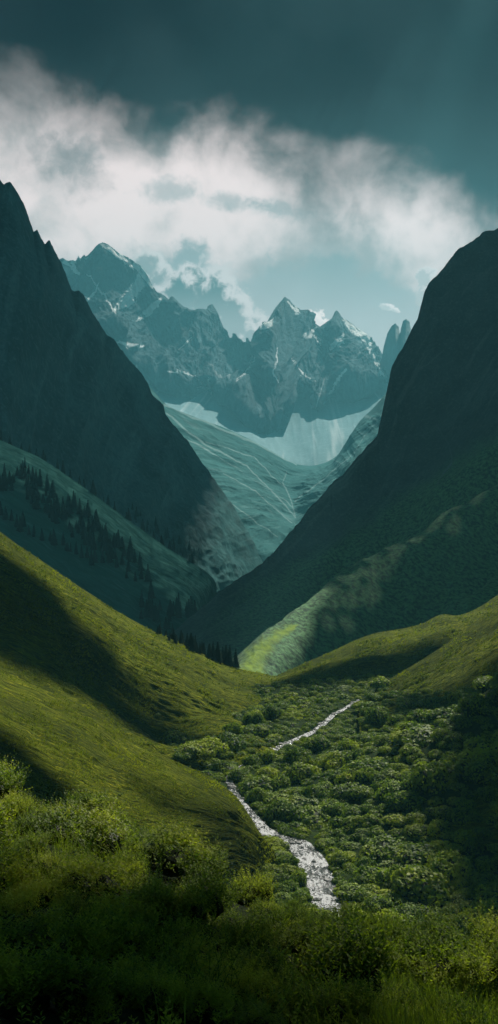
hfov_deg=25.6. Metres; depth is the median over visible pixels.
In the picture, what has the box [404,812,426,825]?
bush
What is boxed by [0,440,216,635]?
hill
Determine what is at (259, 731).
bush
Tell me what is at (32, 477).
pine tree
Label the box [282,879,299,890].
bush
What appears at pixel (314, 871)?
stream
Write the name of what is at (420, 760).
bush
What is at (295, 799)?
bush
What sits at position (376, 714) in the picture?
bush
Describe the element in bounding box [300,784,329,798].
bush
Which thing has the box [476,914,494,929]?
bush
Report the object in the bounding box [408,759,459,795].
bush
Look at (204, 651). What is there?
pine tree
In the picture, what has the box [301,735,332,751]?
bush
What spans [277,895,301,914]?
shrub
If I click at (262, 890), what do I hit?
shrub
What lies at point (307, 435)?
scree basin
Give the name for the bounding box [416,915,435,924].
bush
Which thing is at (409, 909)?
bush
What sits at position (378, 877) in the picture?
bush
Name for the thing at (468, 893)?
bush
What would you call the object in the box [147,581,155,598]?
pine tree
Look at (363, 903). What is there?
bush
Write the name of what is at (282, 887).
bush
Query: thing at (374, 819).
bush
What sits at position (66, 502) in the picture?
pine tree
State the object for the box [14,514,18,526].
pine tree
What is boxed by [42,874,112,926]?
shrub
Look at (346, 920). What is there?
shrub
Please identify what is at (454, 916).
bush
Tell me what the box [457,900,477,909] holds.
bush
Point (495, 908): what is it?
bush
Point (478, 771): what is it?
bush
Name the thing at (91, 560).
pine tree
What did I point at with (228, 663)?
pine tree
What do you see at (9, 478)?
pine tree
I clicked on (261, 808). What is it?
bush
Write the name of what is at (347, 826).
bush
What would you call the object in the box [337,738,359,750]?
bush
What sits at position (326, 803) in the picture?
bush
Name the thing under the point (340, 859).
bush
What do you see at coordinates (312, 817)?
bush
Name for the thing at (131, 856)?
shrub
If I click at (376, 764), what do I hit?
bush
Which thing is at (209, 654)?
pine tree
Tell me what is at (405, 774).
bush
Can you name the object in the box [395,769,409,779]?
bush
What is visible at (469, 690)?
bush
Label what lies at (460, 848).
bush
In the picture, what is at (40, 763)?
hill
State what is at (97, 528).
pine tree
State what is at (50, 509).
pine tree
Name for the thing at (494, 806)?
bush
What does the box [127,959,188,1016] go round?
shrub
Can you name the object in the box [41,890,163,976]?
shrub
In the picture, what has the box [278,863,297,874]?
bush
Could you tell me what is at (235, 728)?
bush
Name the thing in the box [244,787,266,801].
bush
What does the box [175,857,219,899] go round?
shrub
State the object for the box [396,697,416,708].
bush
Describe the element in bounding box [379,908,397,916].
bush
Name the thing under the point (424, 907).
bush
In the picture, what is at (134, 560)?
pine tree
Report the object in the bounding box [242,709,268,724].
bush
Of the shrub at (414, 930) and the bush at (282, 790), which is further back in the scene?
the bush at (282, 790)
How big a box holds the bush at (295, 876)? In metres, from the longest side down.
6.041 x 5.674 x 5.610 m
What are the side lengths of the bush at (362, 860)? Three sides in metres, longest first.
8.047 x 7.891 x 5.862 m
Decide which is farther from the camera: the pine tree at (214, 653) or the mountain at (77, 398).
the mountain at (77, 398)
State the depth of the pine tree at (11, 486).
1860.88 m
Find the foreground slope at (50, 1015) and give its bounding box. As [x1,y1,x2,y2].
[0,807,310,1023]
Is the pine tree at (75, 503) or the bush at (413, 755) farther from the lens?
the pine tree at (75, 503)
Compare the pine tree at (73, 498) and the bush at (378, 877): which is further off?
the pine tree at (73, 498)
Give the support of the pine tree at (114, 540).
on the hill at (173, 574)
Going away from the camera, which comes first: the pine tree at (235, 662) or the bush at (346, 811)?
the bush at (346, 811)
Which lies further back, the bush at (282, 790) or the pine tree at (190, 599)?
the pine tree at (190, 599)
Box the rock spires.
[375,319,410,394]
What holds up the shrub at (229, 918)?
on the foreground slope at (50, 1015)
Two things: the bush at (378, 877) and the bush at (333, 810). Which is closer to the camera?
the bush at (378, 877)
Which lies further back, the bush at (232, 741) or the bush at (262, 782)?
the bush at (232, 741)
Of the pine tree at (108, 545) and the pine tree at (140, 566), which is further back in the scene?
the pine tree at (140, 566)
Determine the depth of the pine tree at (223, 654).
628.56 m
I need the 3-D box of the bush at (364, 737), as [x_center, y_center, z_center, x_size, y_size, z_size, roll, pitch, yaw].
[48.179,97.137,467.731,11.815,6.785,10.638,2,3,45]
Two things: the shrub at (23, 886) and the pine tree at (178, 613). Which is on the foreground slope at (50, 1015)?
the shrub at (23, 886)
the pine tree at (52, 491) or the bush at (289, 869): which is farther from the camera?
the pine tree at (52, 491)
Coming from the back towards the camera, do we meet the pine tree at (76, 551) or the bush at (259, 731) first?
the pine tree at (76, 551)
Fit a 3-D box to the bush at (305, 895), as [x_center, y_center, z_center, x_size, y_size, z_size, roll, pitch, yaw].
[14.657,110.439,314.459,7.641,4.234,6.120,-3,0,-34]
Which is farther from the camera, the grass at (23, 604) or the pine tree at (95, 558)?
the pine tree at (95, 558)
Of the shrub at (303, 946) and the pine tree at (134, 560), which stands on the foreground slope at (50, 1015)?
the shrub at (303, 946)
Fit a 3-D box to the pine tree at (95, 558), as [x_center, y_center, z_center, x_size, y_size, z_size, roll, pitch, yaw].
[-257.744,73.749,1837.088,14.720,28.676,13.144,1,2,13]
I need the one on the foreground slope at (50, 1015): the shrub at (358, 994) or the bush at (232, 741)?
the shrub at (358, 994)
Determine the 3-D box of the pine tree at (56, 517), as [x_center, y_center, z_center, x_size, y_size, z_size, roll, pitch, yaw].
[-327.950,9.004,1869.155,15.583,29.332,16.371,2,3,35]
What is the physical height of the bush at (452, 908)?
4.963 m
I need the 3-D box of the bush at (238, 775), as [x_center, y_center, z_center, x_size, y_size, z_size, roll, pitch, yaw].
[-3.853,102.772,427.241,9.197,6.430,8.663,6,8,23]
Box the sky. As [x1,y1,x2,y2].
[0,0,497,352]
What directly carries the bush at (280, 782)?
on the valley floor
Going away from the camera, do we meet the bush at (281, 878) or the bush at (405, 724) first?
the bush at (281, 878)
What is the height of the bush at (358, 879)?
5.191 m
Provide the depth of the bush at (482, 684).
459.15 m
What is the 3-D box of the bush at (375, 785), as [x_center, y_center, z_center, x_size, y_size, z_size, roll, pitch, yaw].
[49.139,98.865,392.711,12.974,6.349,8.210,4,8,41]
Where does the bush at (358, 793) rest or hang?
on the valley floor
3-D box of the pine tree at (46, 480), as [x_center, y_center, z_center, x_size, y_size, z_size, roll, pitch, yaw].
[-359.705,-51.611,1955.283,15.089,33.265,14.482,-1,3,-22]
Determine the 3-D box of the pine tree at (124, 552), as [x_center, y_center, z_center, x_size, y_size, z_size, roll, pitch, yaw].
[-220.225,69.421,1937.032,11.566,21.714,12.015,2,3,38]
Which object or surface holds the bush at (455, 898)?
on the valley floor
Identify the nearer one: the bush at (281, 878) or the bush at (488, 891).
the bush at (488, 891)
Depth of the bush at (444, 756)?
394.39 m
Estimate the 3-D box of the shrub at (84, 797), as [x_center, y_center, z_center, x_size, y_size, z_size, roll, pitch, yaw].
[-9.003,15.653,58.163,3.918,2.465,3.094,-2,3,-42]
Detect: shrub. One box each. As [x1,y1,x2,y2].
[0,751,32,802]
[0,787,37,819]
[0,797,23,857]
[0,831,47,896]
[0,877,43,928]
[0,887,78,961]
[0,924,118,1019]
[1,872,40,905]
[6,799,61,837]
[7,827,55,854]
[29,864,77,907]
[30,790,140,858]
[31,848,75,877]
[34,837,147,906]
[35,912,82,951]
[36,803,76,822]
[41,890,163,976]
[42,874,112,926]
[55,781,116,828]
[63,851,107,874]
[79,881,165,943]
[94,807,132,824]
[107,844,151,881]
[113,870,178,922]
[118,832,149,859]
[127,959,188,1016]
[131,811,239,884]
[133,825,163,842]
[133,877,181,899]
[153,863,235,937]
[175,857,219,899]
[200,870,240,915]
[208,902,246,932]
[210,910,279,955]
[228,864,279,907]
[231,895,291,932]
[245,910,317,957]
[246,896,282,914]
[268,894,320,931]
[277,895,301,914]
[283,886,402,992]
[284,965,389,1023]
[289,917,333,966]
[311,898,375,928]
[324,910,372,936]
[375,916,402,948]
[379,899,463,956]
[381,976,428,1017]
[382,917,497,992]
[426,984,478,1020]
[449,968,491,1002]
[456,900,497,986]
[484,982,497,1002]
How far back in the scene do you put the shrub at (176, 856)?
46.48 m
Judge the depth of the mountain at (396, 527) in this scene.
1765.40 m
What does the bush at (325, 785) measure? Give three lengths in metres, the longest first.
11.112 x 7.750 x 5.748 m
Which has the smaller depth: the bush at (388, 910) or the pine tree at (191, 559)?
the bush at (388, 910)
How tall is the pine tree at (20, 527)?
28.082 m
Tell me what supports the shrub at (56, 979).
on the foreground slope at (50, 1015)
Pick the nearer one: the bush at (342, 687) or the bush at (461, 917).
the bush at (461, 917)
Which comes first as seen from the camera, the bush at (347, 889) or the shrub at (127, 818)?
the shrub at (127, 818)
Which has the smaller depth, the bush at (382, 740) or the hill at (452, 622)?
the bush at (382, 740)
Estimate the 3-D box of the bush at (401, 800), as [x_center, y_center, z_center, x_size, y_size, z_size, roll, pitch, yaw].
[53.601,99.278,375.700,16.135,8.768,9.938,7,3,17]
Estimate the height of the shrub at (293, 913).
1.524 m
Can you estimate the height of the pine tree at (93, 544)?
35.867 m
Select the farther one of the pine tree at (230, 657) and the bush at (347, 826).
the pine tree at (230, 657)
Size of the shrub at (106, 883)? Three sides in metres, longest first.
4.195 x 3.576 x 2.663 m
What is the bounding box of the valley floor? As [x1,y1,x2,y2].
[195,678,497,936]
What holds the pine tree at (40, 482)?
on the hill at (173, 574)
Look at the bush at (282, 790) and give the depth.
409.55 m
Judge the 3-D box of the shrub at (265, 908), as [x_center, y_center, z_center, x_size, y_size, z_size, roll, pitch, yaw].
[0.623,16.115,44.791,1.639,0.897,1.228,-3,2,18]
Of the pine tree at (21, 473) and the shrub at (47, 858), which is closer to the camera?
the shrub at (47, 858)
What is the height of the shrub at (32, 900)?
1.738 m
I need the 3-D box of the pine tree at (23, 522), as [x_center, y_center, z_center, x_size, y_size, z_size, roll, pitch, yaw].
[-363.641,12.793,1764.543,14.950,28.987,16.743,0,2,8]
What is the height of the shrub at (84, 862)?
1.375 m
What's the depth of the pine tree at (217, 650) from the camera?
620.77 m
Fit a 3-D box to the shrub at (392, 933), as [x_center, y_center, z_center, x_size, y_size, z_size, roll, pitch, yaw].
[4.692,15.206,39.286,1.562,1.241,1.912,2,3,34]
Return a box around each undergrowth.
[0,763,497,1023]
[167,673,497,908]
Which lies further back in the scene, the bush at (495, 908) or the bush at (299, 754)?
the bush at (299, 754)
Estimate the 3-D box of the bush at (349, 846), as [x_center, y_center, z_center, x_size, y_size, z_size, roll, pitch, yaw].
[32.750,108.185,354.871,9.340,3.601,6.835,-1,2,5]
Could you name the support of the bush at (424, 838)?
on the valley floor
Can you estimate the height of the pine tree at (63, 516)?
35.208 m
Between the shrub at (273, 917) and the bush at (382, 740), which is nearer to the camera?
the shrub at (273, 917)
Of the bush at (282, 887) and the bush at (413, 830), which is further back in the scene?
the bush at (413, 830)
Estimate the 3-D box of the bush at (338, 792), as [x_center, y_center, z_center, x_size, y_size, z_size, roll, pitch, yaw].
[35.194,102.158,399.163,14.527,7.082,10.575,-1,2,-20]
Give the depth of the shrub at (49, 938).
27.18 m
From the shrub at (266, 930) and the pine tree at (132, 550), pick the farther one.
the pine tree at (132, 550)
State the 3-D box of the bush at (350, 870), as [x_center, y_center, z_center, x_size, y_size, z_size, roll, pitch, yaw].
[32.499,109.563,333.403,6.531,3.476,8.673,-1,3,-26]
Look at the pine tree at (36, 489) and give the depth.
1879.81 m
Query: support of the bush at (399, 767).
on the valley floor
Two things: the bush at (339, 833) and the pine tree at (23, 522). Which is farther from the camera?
the pine tree at (23, 522)
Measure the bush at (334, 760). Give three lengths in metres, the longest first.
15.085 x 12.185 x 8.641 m
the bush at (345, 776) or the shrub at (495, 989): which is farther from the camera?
the bush at (345, 776)
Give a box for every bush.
[162,729,191,744]
[173,741,201,758]
[191,736,229,756]
[202,758,228,769]
[209,731,246,752]
[220,764,238,771]
[221,722,244,734]
[227,767,251,780]
[238,774,274,793]
[239,724,271,736]
[241,754,264,765]
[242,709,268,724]
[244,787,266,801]
[254,766,277,777]
[256,723,272,729]
[256,748,274,762]
[258,804,275,814]
[261,704,281,719]
[262,797,300,821]
[263,792,285,806]
[263,863,284,876]
[268,836,289,848]
[269,891,294,904]
[270,773,290,790]
[271,873,290,881]
[271,883,290,893]
[273,787,289,796]
[274,853,298,866]
[275,850,290,856]
[278,793,320,811]
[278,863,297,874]
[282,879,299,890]
[283,747,314,765]
[283,761,314,784]
[287,786,302,795]
[289,870,306,884]
[289,890,312,902]
[292,805,331,825]
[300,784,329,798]
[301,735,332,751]
[315,798,339,815]
[315,838,335,848]
[316,780,333,789]
[317,750,353,770]
[318,796,332,804]
[319,749,336,754]
[324,734,345,740]
[326,803,344,817]
[326,828,346,839]
[327,815,362,834]
[327,850,354,865]
[328,781,362,800]
[329,770,342,782]
[329,836,353,845]
[332,883,370,900]
[333,685,351,690]
[334,768,356,784]
[336,841,360,850]
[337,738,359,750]
[340,806,363,818]
[340,901,366,911]
[341,758,386,771]
[343,867,359,876]
[345,784,374,800]
[345,851,355,858]
[348,731,373,742]
[348,874,368,887]
[349,828,370,841]
[350,748,367,759]
[351,813,384,827]
[352,766,378,782]
[352,863,390,886]
[353,887,368,903]
[354,856,377,871]
[356,883,379,893]
[357,701,379,708]
[359,833,404,862]
[363,894,392,914]
[364,705,388,723]
[368,676,390,689]
[369,767,399,782]
[369,829,388,842]
[370,778,394,790]
[372,733,390,741]
[372,911,409,925]
[373,735,393,745]
[375,779,403,801]
[376,858,403,872]
[379,888,396,897]
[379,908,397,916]
[380,880,392,889]
[382,812,406,826]
[383,790,425,810]
[384,841,436,865]
[384,892,407,910]
[387,714,405,725]
[387,864,454,908]
[389,724,434,751]
[391,720,420,736]
[392,762,407,772]
[393,903,419,920]
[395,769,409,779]
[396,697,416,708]
[399,746,424,763]
[400,769,413,780]
[400,776,420,792]
[402,823,428,838]
[402,901,423,908]
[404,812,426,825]
[406,708,428,723]
[407,914,414,927]
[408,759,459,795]
[413,698,429,707]
[413,758,428,765]
[413,836,437,842]
[415,905,449,920]
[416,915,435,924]
[422,707,454,722]
[424,847,475,883]
[426,840,450,851]
[427,819,451,838]
[430,728,453,741]
[433,847,457,859]
[440,751,458,761]
[440,902,467,917]
[441,914,457,925]
[442,754,460,770]
[442,892,467,905]
[444,731,463,742]
[446,843,464,852]
[447,690,467,704]
[450,930,472,952]
[453,715,473,729]
[454,735,497,770]
[454,887,475,897]
[454,907,476,931]
[455,758,497,785]
[457,686,476,693]
[457,692,490,717]
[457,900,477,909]
[472,675,491,693]
[472,900,495,917]
[473,881,497,906]
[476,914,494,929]
[486,843,497,852]
[489,672,497,688]
[490,798,497,813]
[490,903,497,918]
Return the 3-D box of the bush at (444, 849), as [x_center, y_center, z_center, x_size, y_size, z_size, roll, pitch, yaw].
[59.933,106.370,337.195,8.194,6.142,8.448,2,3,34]
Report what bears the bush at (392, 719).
on the hill at (466, 673)
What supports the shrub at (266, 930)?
on the foreground slope at (50, 1015)
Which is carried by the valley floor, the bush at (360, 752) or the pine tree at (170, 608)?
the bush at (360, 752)
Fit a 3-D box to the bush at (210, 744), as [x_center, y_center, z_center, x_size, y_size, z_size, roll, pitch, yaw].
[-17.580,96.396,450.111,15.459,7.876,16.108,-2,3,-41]
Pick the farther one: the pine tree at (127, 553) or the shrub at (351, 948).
the pine tree at (127, 553)
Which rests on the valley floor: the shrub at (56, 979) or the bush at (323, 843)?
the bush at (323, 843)
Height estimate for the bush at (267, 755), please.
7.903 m
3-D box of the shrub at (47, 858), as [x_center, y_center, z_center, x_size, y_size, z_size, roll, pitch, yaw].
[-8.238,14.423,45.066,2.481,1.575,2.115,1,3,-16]
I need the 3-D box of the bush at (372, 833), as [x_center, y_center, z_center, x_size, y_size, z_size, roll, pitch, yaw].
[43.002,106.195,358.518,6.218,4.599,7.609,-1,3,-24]
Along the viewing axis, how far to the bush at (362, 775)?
405.40 m
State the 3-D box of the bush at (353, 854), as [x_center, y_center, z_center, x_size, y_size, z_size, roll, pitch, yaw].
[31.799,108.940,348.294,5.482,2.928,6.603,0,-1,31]
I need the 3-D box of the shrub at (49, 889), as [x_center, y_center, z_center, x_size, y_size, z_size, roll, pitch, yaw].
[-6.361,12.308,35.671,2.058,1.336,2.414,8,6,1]
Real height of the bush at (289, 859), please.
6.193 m
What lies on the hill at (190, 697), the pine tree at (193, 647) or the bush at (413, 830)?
the pine tree at (193, 647)
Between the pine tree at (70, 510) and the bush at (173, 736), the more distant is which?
the pine tree at (70, 510)
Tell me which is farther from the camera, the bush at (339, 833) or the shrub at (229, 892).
the bush at (339, 833)
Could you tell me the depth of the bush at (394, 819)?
365.74 m
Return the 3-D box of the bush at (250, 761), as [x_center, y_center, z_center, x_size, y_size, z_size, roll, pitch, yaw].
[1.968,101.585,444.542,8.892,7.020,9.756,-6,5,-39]
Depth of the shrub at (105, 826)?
52.18 m
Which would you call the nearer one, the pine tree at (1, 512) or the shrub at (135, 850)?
the shrub at (135, 850)
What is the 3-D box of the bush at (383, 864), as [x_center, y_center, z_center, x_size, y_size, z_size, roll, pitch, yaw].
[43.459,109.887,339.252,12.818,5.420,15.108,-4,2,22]
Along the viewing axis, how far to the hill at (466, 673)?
541.01 m
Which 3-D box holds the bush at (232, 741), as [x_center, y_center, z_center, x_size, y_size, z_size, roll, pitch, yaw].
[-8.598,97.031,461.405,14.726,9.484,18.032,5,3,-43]
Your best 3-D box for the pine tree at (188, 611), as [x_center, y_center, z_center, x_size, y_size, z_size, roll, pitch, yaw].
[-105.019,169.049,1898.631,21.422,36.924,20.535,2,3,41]
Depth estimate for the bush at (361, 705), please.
517.78 m
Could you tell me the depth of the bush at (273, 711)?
520.87 m
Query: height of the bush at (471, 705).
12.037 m
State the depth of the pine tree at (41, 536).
1773.78 m
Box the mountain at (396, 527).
[168,228,497,675]
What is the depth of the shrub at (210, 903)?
28.85 m
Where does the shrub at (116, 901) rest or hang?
on the foreground slope at (50, 1015)
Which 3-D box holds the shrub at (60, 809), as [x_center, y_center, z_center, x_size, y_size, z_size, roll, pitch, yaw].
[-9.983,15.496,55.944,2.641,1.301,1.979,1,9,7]
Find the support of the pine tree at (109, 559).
on the hill at (173, 574)
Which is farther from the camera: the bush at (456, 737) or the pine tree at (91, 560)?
the pine tree at (91, 560)
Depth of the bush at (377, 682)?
545.28 m
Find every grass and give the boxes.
[0,534,497,865]
[0,792,497,1023]
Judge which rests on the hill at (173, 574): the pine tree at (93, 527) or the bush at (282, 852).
the pine tree at (93, 527)
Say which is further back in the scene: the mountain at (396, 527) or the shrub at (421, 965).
the mountain at (396, 527)
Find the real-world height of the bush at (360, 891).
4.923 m
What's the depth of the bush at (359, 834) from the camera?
360.32 m
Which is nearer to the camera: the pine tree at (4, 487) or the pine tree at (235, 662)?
the pine tree at (235, 662)
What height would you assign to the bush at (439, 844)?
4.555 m
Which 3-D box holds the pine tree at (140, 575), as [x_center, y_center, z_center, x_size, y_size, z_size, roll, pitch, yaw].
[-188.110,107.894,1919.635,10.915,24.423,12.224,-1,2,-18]
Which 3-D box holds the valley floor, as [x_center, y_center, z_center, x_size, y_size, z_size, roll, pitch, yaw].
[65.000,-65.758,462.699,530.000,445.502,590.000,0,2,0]
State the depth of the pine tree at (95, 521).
1944.49 m
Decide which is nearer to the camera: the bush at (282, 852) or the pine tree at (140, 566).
the bush at (282, 852)
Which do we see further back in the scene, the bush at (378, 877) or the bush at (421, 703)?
the bush at (421, 703)
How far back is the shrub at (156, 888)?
28.79 m
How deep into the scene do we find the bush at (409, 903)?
307.23 m
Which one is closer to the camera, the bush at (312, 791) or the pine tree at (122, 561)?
the bush at (312, 791)
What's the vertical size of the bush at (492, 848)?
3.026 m
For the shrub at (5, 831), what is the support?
on the foreground slope at (50, 1015)
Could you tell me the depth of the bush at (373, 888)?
319.46 m
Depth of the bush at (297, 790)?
405.90 m
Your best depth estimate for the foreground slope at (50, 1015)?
20.56 m
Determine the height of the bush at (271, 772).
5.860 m
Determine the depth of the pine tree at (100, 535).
1914.91 m
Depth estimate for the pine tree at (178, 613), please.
1862.67 m
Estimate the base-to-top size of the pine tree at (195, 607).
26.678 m
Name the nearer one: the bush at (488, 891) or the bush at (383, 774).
the bush at (488, 891)
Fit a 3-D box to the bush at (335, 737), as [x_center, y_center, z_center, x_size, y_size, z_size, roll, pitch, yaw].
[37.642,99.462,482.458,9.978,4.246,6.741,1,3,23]
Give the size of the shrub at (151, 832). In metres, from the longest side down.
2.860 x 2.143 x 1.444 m
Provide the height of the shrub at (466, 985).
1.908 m
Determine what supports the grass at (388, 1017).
on the foreground slope at (50, 1015)
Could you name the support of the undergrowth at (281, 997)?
on the foreground slope at (50, 1015)
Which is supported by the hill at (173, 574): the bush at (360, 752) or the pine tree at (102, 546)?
the pine tree at (102, 546)
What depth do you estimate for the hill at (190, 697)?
494.99 m
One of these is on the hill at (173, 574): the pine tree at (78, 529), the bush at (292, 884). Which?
the pine tree at (78, 529)
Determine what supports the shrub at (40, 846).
on the foreground slope at (50, 1015)
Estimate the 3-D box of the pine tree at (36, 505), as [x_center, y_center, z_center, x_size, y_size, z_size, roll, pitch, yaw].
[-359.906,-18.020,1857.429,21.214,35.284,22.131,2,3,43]
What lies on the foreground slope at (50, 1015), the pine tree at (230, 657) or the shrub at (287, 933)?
the shrub at (287, 933)
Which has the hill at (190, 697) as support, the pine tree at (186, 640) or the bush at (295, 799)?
the pine tree at (186, 640)
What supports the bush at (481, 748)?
on the valley floor
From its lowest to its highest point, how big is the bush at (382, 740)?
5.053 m
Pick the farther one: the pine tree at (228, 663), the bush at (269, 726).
the pine tree at (228, 663)
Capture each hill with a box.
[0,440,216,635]
[0,532,279,768]
[0,672,275,891]
[272,595,497,686]
[359,605,497,747]
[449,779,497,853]
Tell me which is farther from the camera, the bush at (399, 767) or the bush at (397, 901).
the bush at (399, 767)
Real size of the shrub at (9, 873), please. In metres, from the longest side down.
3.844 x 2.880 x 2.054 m
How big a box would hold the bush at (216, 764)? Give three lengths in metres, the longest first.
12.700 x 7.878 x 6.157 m
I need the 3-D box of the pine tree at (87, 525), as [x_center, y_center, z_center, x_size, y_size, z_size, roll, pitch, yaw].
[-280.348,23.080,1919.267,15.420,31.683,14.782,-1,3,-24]
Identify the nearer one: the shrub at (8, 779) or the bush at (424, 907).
the shrub at (8, 779)
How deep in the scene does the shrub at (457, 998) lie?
31.10 m
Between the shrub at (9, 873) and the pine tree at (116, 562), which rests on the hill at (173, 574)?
the pine tree at (116, 562)
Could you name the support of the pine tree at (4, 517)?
on the hill at (173, 574)
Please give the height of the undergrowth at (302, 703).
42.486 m
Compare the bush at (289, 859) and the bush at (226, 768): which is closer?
the bush at (289, 859)
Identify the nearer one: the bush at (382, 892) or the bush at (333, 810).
the bush at (382, 892)
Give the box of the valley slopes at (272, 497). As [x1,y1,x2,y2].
[150,388,385,591]
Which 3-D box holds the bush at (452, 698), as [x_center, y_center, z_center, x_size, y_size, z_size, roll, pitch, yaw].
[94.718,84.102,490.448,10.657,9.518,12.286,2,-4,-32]
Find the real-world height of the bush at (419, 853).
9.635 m
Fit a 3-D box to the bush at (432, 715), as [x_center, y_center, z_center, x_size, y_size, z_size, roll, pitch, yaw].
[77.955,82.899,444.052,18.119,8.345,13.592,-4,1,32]
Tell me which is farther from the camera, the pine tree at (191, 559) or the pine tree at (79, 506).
the pine tree at (191, 559)
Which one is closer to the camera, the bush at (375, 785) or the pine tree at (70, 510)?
the bush at (375, 785)
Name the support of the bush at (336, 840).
on the valley floor
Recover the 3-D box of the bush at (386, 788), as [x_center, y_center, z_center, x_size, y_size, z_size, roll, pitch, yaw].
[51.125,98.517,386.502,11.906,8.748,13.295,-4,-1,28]
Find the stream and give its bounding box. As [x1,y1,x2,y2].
[226,704,350,914]
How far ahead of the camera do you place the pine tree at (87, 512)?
1955.80 m
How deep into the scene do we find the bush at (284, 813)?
380.06 m
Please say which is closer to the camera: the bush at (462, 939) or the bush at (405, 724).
the bush at (462, 939)
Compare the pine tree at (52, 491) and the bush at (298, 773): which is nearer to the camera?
the bush at (298, 773)
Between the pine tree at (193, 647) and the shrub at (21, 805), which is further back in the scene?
the pine tree at (193, 647)
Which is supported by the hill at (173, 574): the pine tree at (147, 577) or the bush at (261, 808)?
the pine tree at (147, 577)
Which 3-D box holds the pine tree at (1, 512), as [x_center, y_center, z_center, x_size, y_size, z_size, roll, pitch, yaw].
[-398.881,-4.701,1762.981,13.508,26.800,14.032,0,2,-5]
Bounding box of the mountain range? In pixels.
[59,242,389,434]
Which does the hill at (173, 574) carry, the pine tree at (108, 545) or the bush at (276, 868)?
the pine tree at (108, 545)
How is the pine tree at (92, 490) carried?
on the hill at (173, 574)
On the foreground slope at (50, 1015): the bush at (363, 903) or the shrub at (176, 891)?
the shrub at (176, 891)
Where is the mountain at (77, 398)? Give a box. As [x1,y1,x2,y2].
[0,180,262,590]
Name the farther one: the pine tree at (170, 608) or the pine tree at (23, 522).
the pine tree at (170, 608)
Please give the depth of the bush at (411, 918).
295.38 m
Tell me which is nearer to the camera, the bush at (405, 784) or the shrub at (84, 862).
the shrub at (84, 862)
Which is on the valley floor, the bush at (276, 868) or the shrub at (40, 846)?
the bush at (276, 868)
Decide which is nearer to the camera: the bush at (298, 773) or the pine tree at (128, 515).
the bush at (298, 773)
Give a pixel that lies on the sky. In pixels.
(326, 157)
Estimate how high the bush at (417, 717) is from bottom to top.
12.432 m
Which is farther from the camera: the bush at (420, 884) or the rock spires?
the rock spires
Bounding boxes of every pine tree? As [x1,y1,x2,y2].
[0,475,7,491]
[0,501,3,515]
[2,506,8,519]
[7,471,13,483]
[9,476,13,490]
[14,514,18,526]
[16,518,23,531]
[18,465,25,478]
[21,511,26,526]
[28,482,32,495]
[29,466,36,483]
[32,491,41,509]
[33,483,39,499]
[37,469,42,486]
[39,528,44,540]
[44,474,49,489]
[49,500,52,517]
[50,480,56,497]
[50,509,55,521]
[50,529,57,545]
[54,509,59,523]
[60,501,67,519]
[61,531,65,545]
[65,495,71,508]
[67,496,73,514]
[72,490,75,506]
[73,494,77,507]
[74,542,77,554]
[76,498,82,514]
[76,520,80,533]
[79,511,83,528]
[81,521,87,539]
[84,503,90,517]
[86,516,90,531]
[89,550,94,565]
[90,480,96,493]
[90,531,97,549]
[91,516,95,532]
[93,512,98,527]
[93,548,98,562]
[96,518,100,530]
[98,524,102,541]
[100,536,105,550]
[106,538,113,555]
[106,546,113,562]
[112,533,117,547]
[114,557,118,567]
[119,554,124,564]
[122,545,125,556]
[125,545,132,559]
[126,508,131,520]
[130,543,133,557]
[132,549,137,562]
[138,557,144,570]
[138,568,143,578]
[144,565,151,581]
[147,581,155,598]
[166,599,173,616]
[176,600,181,617]
[179,630,183,644]
[184,633,188,645]
[185,599,191,617]
[189,552,194,563]
[189,596,193,614]
[190,636,196,651]
[193,601,196,612]
[202,643,206,654]
[206,647,212,657]
[211,643,216,659]
[214,642,222,660]
[217,650,223,662]
[221,647,225,663]
[224,645,227,662]
[225,650,231,665]
[227,645,233,666]
[232,649,240,667]
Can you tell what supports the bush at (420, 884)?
on the valley floor
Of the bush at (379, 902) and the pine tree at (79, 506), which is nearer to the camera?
the bush at (379, 902)
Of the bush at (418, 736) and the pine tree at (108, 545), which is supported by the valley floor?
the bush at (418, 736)
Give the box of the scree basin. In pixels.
[148,384,384,465]
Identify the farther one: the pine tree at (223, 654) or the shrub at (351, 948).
the pine tree at (223, 654)
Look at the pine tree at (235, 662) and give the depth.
628.79 m
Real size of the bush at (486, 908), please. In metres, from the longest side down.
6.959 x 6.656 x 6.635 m
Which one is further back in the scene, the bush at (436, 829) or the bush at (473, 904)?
the bush at (436, 829)
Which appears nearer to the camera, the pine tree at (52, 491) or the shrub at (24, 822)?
the shrub at (24, 822)
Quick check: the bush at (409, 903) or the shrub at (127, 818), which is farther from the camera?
the bush at (409, 903)
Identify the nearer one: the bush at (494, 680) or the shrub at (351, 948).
the shrub at (351, 948)
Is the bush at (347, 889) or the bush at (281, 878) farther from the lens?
the bush at (281, 878)
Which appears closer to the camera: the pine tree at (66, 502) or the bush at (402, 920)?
the bush at (402, 920)
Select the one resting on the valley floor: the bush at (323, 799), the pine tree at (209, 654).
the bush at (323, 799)
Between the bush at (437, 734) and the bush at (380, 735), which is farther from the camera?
the bush at (380, 735)
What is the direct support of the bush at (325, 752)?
on the valley floor
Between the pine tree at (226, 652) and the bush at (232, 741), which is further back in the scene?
the pine tree at (226, 652)
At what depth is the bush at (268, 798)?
395.90 m
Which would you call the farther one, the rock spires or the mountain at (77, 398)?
the rock spires
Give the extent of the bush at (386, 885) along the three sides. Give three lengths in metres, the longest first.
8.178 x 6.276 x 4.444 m
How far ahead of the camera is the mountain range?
11483.13 m
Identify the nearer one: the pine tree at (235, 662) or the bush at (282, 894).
the bush at (282, 894)

